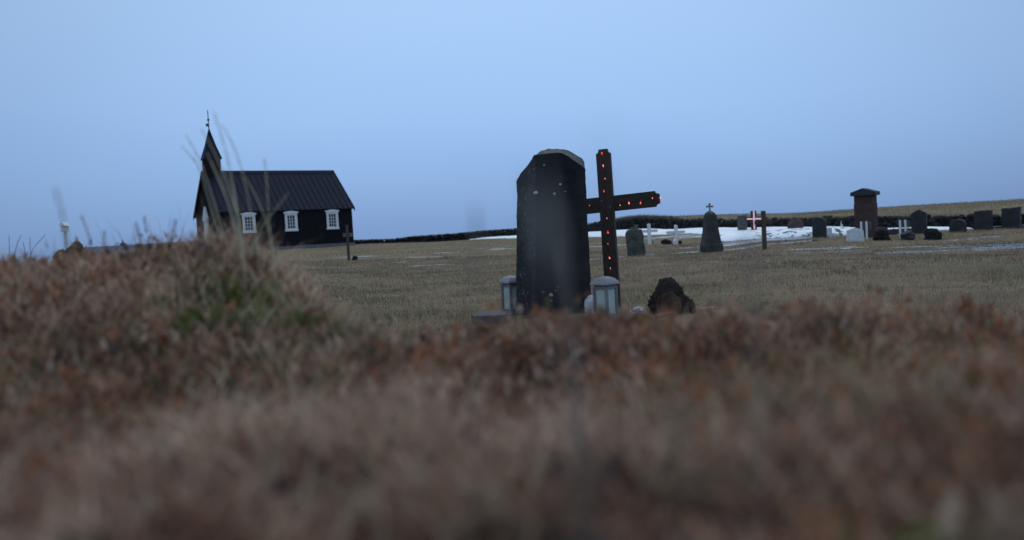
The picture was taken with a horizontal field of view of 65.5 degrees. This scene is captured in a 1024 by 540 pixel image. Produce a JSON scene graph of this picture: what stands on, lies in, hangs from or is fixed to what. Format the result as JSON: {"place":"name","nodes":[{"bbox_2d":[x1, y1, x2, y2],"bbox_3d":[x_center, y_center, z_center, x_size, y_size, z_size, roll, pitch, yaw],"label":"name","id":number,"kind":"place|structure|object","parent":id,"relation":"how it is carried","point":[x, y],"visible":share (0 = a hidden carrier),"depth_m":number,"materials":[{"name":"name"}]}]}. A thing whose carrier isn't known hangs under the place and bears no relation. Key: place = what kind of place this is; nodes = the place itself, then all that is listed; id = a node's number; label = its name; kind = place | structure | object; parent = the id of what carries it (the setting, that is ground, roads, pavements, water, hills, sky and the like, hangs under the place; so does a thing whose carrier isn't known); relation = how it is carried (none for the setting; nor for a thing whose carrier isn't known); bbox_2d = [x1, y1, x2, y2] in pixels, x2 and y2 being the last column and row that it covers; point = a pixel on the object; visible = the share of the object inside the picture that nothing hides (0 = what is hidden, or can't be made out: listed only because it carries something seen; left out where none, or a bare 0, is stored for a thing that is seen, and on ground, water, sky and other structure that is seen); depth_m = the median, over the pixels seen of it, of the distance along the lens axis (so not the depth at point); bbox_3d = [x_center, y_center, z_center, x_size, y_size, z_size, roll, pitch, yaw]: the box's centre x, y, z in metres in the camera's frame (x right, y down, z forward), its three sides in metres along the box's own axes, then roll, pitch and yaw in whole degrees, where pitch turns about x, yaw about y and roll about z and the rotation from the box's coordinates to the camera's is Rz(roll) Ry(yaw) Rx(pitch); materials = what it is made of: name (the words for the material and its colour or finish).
{"place":"outdoors","nodes":[
{"label":"outdoors","id":0,"kind":"place"},
{"bbox_2d":[0,206,1023,539],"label":"bank grass","id":1,"kind":"structure","parent":0,"point":[366,420],"depth_m":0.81,"materials":[{"name":"brown plant"}]},
{"bbox_2d":[0,199,1023,539],"bbox_3d":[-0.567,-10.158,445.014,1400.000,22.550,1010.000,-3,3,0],"label":"ground","id":2,"kind":"structure","parent":0,"point":[506,243],"depth_m":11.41,"materials":[{"name":"brown plant"}]},
{"bbox_2d":[59,222,69,248],"bbox_3d":[-16.758,-0.903,29.947,0.270,1.804,0.280,-3,3,14],"label":"lamp post","id":3,"kind":"object","parent":2,"relation":"on","point":[67,225],"visible":0.31,"depth_m":29.89,"materials":[{"name":"white metal"}]},
{"bbox_2d":[51,186,82,411],"bbox_3d":[-0.614,0.063,1.103,0.021,0.372,0.008,-3,3,0],"label":"grass stalk","id":4,"kind":"object","parent":2,"relation":"on","point":[66,242],"depth_m":1.10,"materials":[{"name":"beige plant"}]},
{"bbox_2d":[64,242,82,256],"bbox_3d":[-4.382,-0.139,7.986,0.253,0.314,0.210,-2,3,25],"label":"boulder","id":5,"kind":"object","parent":2,"relation":"on","point":[79,245],"visible":0.29,"depth_m":7.95,"materials":[{"name":"stone"}]},
{"bbox_2d":[80,215,94,288],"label":"grass stalk","id":6,"kind":"object","parent":2,"relation":"on","point":[89,240],"depth_m":2.00,"materials":[{"name":"beige plant"}]},
{"bbox_2d":[50,241,187,263],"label":"stone wall","id":7,"kind":"structure","parent":2,"relation":"on","point":[120,247],"depth_m":69.21,"materials":[{"name":"stone"}]},
{"bbox_2d":[0,195,292,312],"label":"dry stems","id":8,"kind":"object","parent":2,"relation":"on","point":[162,243],"visible":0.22,"depth_m":2.15,"materials":[{"name":"beige plant"}]},
{"bbox_2d":[143,216,151,255],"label":"grass stalk","id":9,"kind":"object","parent":2,"relation":"on","point":[144,221],"depth_m":2.19,"materials":[{"name":"beige plant"}]},
{"bbox_2d":[181,146,221,243],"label":"grass stalk","id":10,"kind":"object","parent":2,"relation":"on","point":[206,191],"depth_m":2.20,"materials":[{"name":"beige plant"}]},
{"bbox_2d":[186,136,223,233],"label":"grass stalk","id":11,"kind":"object","parent":2,"relation":"on","point":[208,184],"depth_m":2.27,"materials":[{"name":"beige plant"}]},
{"bbox_2d":[201,129,245,280],"bbox_3d":[-0.722,-0.159,1.993,0.086,0.415,0.008,-3,3,0],"label":"grass stalk","id":12,"kind":"object","parent":2,"relation":"on","point":[203,133],"depth_m":1.99,"materials":[{"name":"beige plant"}]},
{"bbox_2d":[207,152,243,270],"bbox_3d":[-0.742,-0.145,2.063,0.075,0.323,0.004,-3,3,0],"label":"grass stalk","id":13,"kind":"object","parent":2,"relation":"on","point":[228,206],"depth_m":2.06,"materials":[{"name":"beige plant"}]},
{"bbox_2d":[211,161,239,264],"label":"grass stalk","id":14,"kind":"object","parent":2,"relation":"on","point":[229,210],"depth_m":2.13,"materials":[{"name":"beige plant"}]},
{"bbox_2d":[213,111,242,275],"bbox_3d":[-0.709,-0.178,1.992,0.049,0.449,0.008,-3,3,0],"label":"grass stalk","id":15,"kind":"object","parent":2,"relation":"on","point":[228,162],"depth_m":1.99,"materials":[{"name":"beige plant"}]},
{"bbox_2d":[223,168,242,241],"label":"grass stalk","id":16,"kind":"object","parent":2,"relation":"on","point":[232,197],"depth_m":2.20,"materials":[{"name":"beige plant"}]},
{"bbox_2d":[230,169,241,233],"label":"grass stalk","id":17,"kind":"object","parent":2,"relation":"on","point":[237,205],"depth_m":2.27,"materials":[{"name":"beige plant"}]},
{"bbox_2d":[221,124,260,272],"bbox_3d":[-0.701,-0.172,2.062,0.078,0.420,0.008,-3,3,0],"label":"grass stalk","id":18,"kind":"object","parent":2,"relation":"on","point":[246,192],"depth_m":2.06,"materials":[{"name":"beige plant"}]},
{"bbox_2d":[243,176,276,296],"bbox_3d":[-0.631,-0.081,1.997,0.066,0.315,0.004,-3,3,0],"label":"grass stalk","id":19,"kind":"object","parent":2,"relation":"on","point":[270,237],"depth_m":2.00,"materials":[{"name":"beige plant"}]},
{"bbox_2d":[263,158,273,276],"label":"grass stalk","id":20,"kind":"object","parent":2,"relation":"on","point":[268,206],"depth_m":2.13,"materials":[{"name":"beige plant"}]},
{"bbox_2d":[250,193,288,277],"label":"grass stalk","id":21,"kind":"object","parent":2,"relation":"on","point":[261,229],"depth_m":2.04,"materials":[{"name":"beige plant"}]},
{"bbox_2d":[193,110,354,250],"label":"church","id":22,"kind":"structure","parent":2,"relation":"on","point":[315,205],"depth_m":50.80,"materials":[{"name":"wood"}]},
{"bbox_2d":[202,207,208,238],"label":"door","id":23,"kind":"structure","parent":22,"relation":"in","point":[207,219],"depth_m":50.41,"materials":[{"name":"white paint"}]},
{"bbox_2d":[240,212,256,232],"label":"window","id":24,"kind":"structure","parent":22,"relation":"in","point":[248,214],"depth_m":48.74,"materials":[{"name":"white paint"}]},
{"bbox_2d":[283,211,298,231],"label":"window","id":25,"kind":"structure","parent":22,"relation":"in","point":[291,223],"depth_m":50.17,"materials":[{"name":"white paint"}]},
{"bbox_2d":[325,209,339,229],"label":"window","id":26,"kind":"structure","parent":22,"relation":"in","point":[331,215],"depth_m":51.63,"materials":[{"name":"white paint"}]},
{"bbox_2d":[343,225,352,259],"bbox_3d":[-5.353,-0.868,25.994,0.305,1.200,0.111,-3,3,0],"label":"wooden cross","id":27,"kind":"object","parent":2,"relation":"on","point":[347,234],"visible":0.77,"depth_m":25.95,"materials":[{"name":"brown wood"}]},
{"bbox_2d":[470,203,480,539],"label":"grass stalk","id":28,"kind":"object","parent":2,"relation":"on","point":[475,250],"depth_m":0.55,"materials":[{"name":"brown plant"}]},
{"bbox_2d":[471,311,506,324],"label":"kerb slab","id":29,"kind":"structure","parent":2,"relation":"on","point":[481,316],"depth_m":7.44,"materials":[{"name":"grey stone"}]},
{"bbox_2d":[498,275,515,315],"bbox_3d":[0.001,0.262,8.372,0.201,0.410,0.201,-5,3,-35],"label":"lantern","id":30,"kind":"object","parent":2,"relation":"on","point":[508,285],"visible":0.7,"depth_m":8.31,"materials":[{"name":"metal"}]},
{"bbox_2d":[516,149,590,315],"bbox_3d":[0.456,-0.358,8.111,0.888,1.754,0.325,-5,3,-29],"label":"gravestone","id":31,"kind":"object","parent":2,"relation":"on","point":[561,174],"visible":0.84,"depth_m":7.97,"materials":[{"name":"black stone"}]},
{"bbox_2d":[534,165,574,539],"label":"grass stalk","id":32,"kind":"object","parent":2,"relation":"on","point":[546,228],"depth_m":0.24,"materials":[{"name":"brown plant"}]},
{"bbox_2d":[558,242,582,493],"bbox_3d":[0.045,0.097,0.605,0.010,0.239,0.008,-3,3,0],"label":"grass stalk","id":33,"kind":"object","parent":2,"relation":"on","point":[561,266],"depth_m":0.60,"materials":[{"name":"brown plant"}]},
{"bbox_2d":[584,295,592,314],"bbox_3d":[0.760,0.353,7.646,0.139,0.230,0.109,-3,3,0],"label":"rock","id":34,"kind":"object","parent":2,"relation":"on","point":[588,301],"visible":0.5,"depth_m":7.61,"materials":[{"name":"white stone"}]},
{"bbox_2d":[591,113,601,539],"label":"grass stalk","id":35,"kind":"object","parent":2,"relation":"on","point":[595,493],"depth_m":0.26,"materials":[{"name":"brown plant"}]},
{"bbox_2d":[590,276,619,319],"bbox_3d":[0.865,0.263,7.373,0.201,0.410,0.201,-1,4,44],"label":"lantern","id":36,"kind":"object","parent":2,"relation":"on","point":[606,290],"visible":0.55,"depth_m":7.32,"materials":[{"name":"metal"}]},
{"bbox_2d":[587,149,659,308],"bbox_3d":[1.038,-0.361,8.470,1.112,1.839,0.109,-3,2,24],"label":"wooden cross","id":37,"kind":"object","parent":2,"relation":"on","point":[611,204],"visible":0.66,"depth_m":8.41,"materials":[{"name":"brown wood"}]},
{"bbox_2d":[588,152,660,270],"bbox_3d":[1.038,-0.619,8.416,1.081,1.260,0.094,-2,3,22],"label":"light string","id":38,"kind":"object","parent":37,"relation":"attached to","point":[604,179],"visible":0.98,"depth_m":8.39,"materials":[{"name":"red"}]},
{"bbox_2d":[625,229,645,255],"bbox_3d":[3.407,-0.733,21.998,0.522,0.814,0.324,-3,3,3],"label":"gravestone","id":39,"kind":"object","parent":2,"relation":"on","point":[635,241],"visible":0.85,"depth_m":21.85,"materials":[{"name":"stone"}]},
{"bbox_2d":[630,307,646,313],"bbox_3d":[1.211,0.388,7.575,0.176,0.076,0.144,-4,3,-17],"label":"rock","id":40,"kind":"object","parent":2,"relation":"on","point":[638,308],"visible":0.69,"depth_m":7.56,"materials":[{"name":"grey stone"}]},
{"bbox_2d":[642,224,657,244],"bbox_3d":[5.168,-1.329,30.000,0.689,0.846,0.092,-3,3,-6],"label":"white cross","id":41,"kind":"object","parent":2,"relation":"on","point":[648,231],"visible":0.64,"depth_m":29.96,"materials":[{"name":"paint"}]},
{"bbox_2d":[661,239,672,243],"bbox_3d":[5.878,-1.065,30.184,0.490,0.221,0.333,-3,3,0],"label":"rock","id":42,"kind":"object","parent":2,"relation":"on","point":[665,241],"visible":0.94,"depth_m":30.09,"materials":[{"name":"black stone"}]},
{"bbox_2d":[647,277,695,314],"bbox_3d":[1.566,0.281,7.768,0.492,0.436,0.338,-3,3,0],"label":"lava rock","id":43,"kind":"object","parent":2,"relation":"on","point":[666,290],"visible":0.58,"depth_m":7.66,"materials":[{"name":"black stone"}]},
{"bbox_2d":[666,225,684,242],"bbox_3d":[6.181,-1.306,30.004,0.734,0.801,0.092,-3,3,-6],"label":"white cross","id":44,"kind":"object","parent":2,"relation":"on","point":[675,232],"visible":0.85,"depth_m":29.97,"materials":[{"name":"paint"}]},
{"bbox_2d":[334,234,1022,265],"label":"slush","id":45,"kind":"object","parent":2,"relation":"on","point":[745,242],"visible":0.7,"depth_m":23.64,"materials":[{"name":"white snow"}]},
{"bbox_2d":[354,213,1023,243],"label":"stone wall","id":46,"kind":"structure","parent":2,"relation":"on","point":[627,222],"depth_m":44.23,"materials":[{"name":"black stone"}]},
{"bbox_2d":[700,203,723,252],"bbox_3d":[5.481,-1.143,21.983,0.553,1.389,0.508,-3,3,-6],"label":"gravestone","id":47,"kind":"object","parent":2,"relation":"on","point":[711,240],"visible":0.87,"depth_m":21.82,"materials":[{"name":"stone"}]},
{"bbox_2d":[469,226,973,241],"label":"snow","id":48,"kind":"structure","parent":2,"relation":"on","point":[730,234],"depth_m":29.23,"materials":[{"name":"white snow"}]},
{"bbox_2d":[737,215,746,229],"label":"gravestone","id":49,"kind":"object","parent":2,"relation":"on","point":[741,224],"visible":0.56,"depth_m":33.35,"materials":[{"name":"grey stone"}]},
{"bbox_2d":[745,210,760,229],"bbox_3d":[10.007,-2.002,32.971,0.659,0.916,0.196,-4,3,-7],"label":"lighted cross","id":50,"kind":"object","parent":2,"relation":"on","point":[752,218],"visible":0.73,"depth_m":32.93,"materials":[{"name":"plastic"}]},
{"bbox_2d":[745,227,762,532],"bbox_3d":[0.156,0.099,0.506,0.008,0.252,0.008,-3,3,0],"label":"grass stalk","id":51,"kind":"object","parent":2,"relation":"on","point":[751,277],"depth_m":0.50,"materials":[{"name":"brown plant"}]},
{"bbox_2d":[754,211,772,249],"bbox_3d":[6.825,-1.053,21.520,0.504,1.093,0.142,-3,3,-3],"label":"wooden cross","id":52,"kind":"object","parent":2,"relation":"on","point":[763,222],"visible":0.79,"depth_m":21.46,"materials":[{"name":"brown wood"}]},
{"bbox_2d":[787,218,803,228],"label":"gravestone","id":53,"kind":"object","parent":2,"relation":"on","point":[795,223],"visible":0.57,"depth_m":32.32,"materials":[{"name":"stone"}]},
{"bbox_2d":[812,218,826,237],"bbox_3d":[9.068,-1.226,23.492,0.381,0.641,0.160,-1,3,34],"label":"gravestone","id":54,"kind":"object","parent":2,"relation":"on","point":[819,227],"visible":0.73,"depth_m":23.42,"materials":[{"name":"grey stone"}]},
{"bbox_2d":[827,228,839,237],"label":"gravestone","id":55,"kind":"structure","parent":2,"relation":"on","point":[829,231],"depth_m":25.45,"materials":[{"name":"white stone"}]},
{"bbox_2d":[846,228,863,241],"bbox_3d":[9.613,-0.967,22.302,0.461,0.443,0.140,-2,3,18],"label":"gravestone","id":56,"kind":"object","parent":2,"relation":"on","point":[854,234],"visible":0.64,"depth_m":22.24,"materials":[{"name":"white stone"}]},
{"bbox_2d":[860,221,867,238],"bbox_3d":[10.312,-1.135,23.204,0.336,0.561,0.060,-3,3,6],"label":"grave sign","id":57,"kind":"object","parent":2,"relation":"on","point":[866,225],"visible":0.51,"depth_m":23.18,"materials":[{"name":"white paint"}]},
{"bbox_2d":[850,188,879,237],"bbox_3d":[11.095,-1.755,24.974,0.752,1.618,0.639,-1,3,38],"label":"monument","id":58,"kind":"object","parent":2,"relation":"on","point":[865,203],"visible":0.82,"depth_m":24.77,"materials":[{"name":"brown stone"}]},
{"bbox_2d":[873,228,890,240],"bbox_3d":[10.492,-1.002,22.628,0.491,0.382,0.410,-3,3,0],"label":"rock","id":59,"kind":"object","parent":2,"relation":"on","point":[881,234],"visible":0.96,"depth_m":22.48,"materials":[{"name":"black stone"}]},
{"bbox_2d":[888,228,910,233],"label":"grave kerb","id":60,"kind":"structure","parent":2,"relation":"on","point":[897,230],"depth_m":26.37,"materials":[{"name":"grey stone"}]},
{"bbox_2d":[899,220,906,237],"bbox_3d":[11.640,-1.191,23.605,0.342,0.592,0.060,-3,3,6],"label":"grave sign","id":61,"kind":"object","parent":2,"relation":"on","point":[905,228],"visible":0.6,"depth_m":23.58,"materials":[{"name":"white paint"}]},
{"bbox_2d":[900,230,914,239],"bbox_3d":[11.228,-0.984,22.610,0.409,0.295,0.344,-3,3,14],"label":"rock","id":62,"kind":"object","parent":2,"relation":"on","point":[908,235],"visible":0.97,"depth_m":22.49,"materials":[{"name":"grey stone"}]},
{"bbox_2d":[911,209,927,233],"bbox_3d":[13.033,-1.524,25.491,0.436,0.825,0.200,-1,3,39],"label":"gravestone","id":63,"kind":"object","parent":2,"relation":"on","point":[919,221],"visible":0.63,"depth_m":25.40,"materials":[{"name":"grey stone"}]},
{"bbox_2d":[923,228,942,239],"bbox_3d":[11.916,-1.012,22.588,0.493,0.365,0.415,-4,3,-25],"label":"rock","id":64,"kind":"object","parent":2,"relation":"on","point":[932,233],"visible":0.95,"depth_m":22.49,"materials":[{"name":"black stone"}]},
{"bbox_2d":[949,219,966,231],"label":"gravestone","id":65,"kind":"object","parent":2,"relation":"on","point":[955,225],"visible":0.71,"depth_m":25.41,"materials":[{"name":"grey stone"}]},
{"bbox_2d":[974,210,992,229],"bbox_3d":[15.383,-1.608,25.994,0.498,0.687,0.260,0,4,45],"label":"gravestone","id":66,"kind":"object","parent":2,"relation":"on","point":[983,219],"visible":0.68,"depth_m":25.87,"materials":[{"name":"grey stone"}]},
{"bbox_2d":[1001,207,1021,228],"bbox_3d":[16.304,-1.680,25.992,0.260,0.750,0.511,-6,4,-43],"label":"gravestone","id":67,"kind":"object","parent":2,"relation":"on","point":[1012,217],"visible":0.79,"depth_m":25.88,"materials":[{"name":"grey stone"}]},
{"bbox_2d":[0,0,1023,264],"label":"sky","id":68,"kind":"structure","parent":0,"point":[424,112],"materials":[{"name":"blue"}]},
{"bbox_2d":[681,199,1023,218],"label":"hill grass","id":69,"kind":"structure","parent":0,"point":[939,204],"depth_m":55.60,"materials":[{"name":"plant"}]},
{"bbox_2d":[740,240,1023,253],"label":"water","id":70,"kind":"structure","parent":0,"point":[993,246],"depth_m":18.80,"materials":[{"name":"grey liquid"}]}
]}

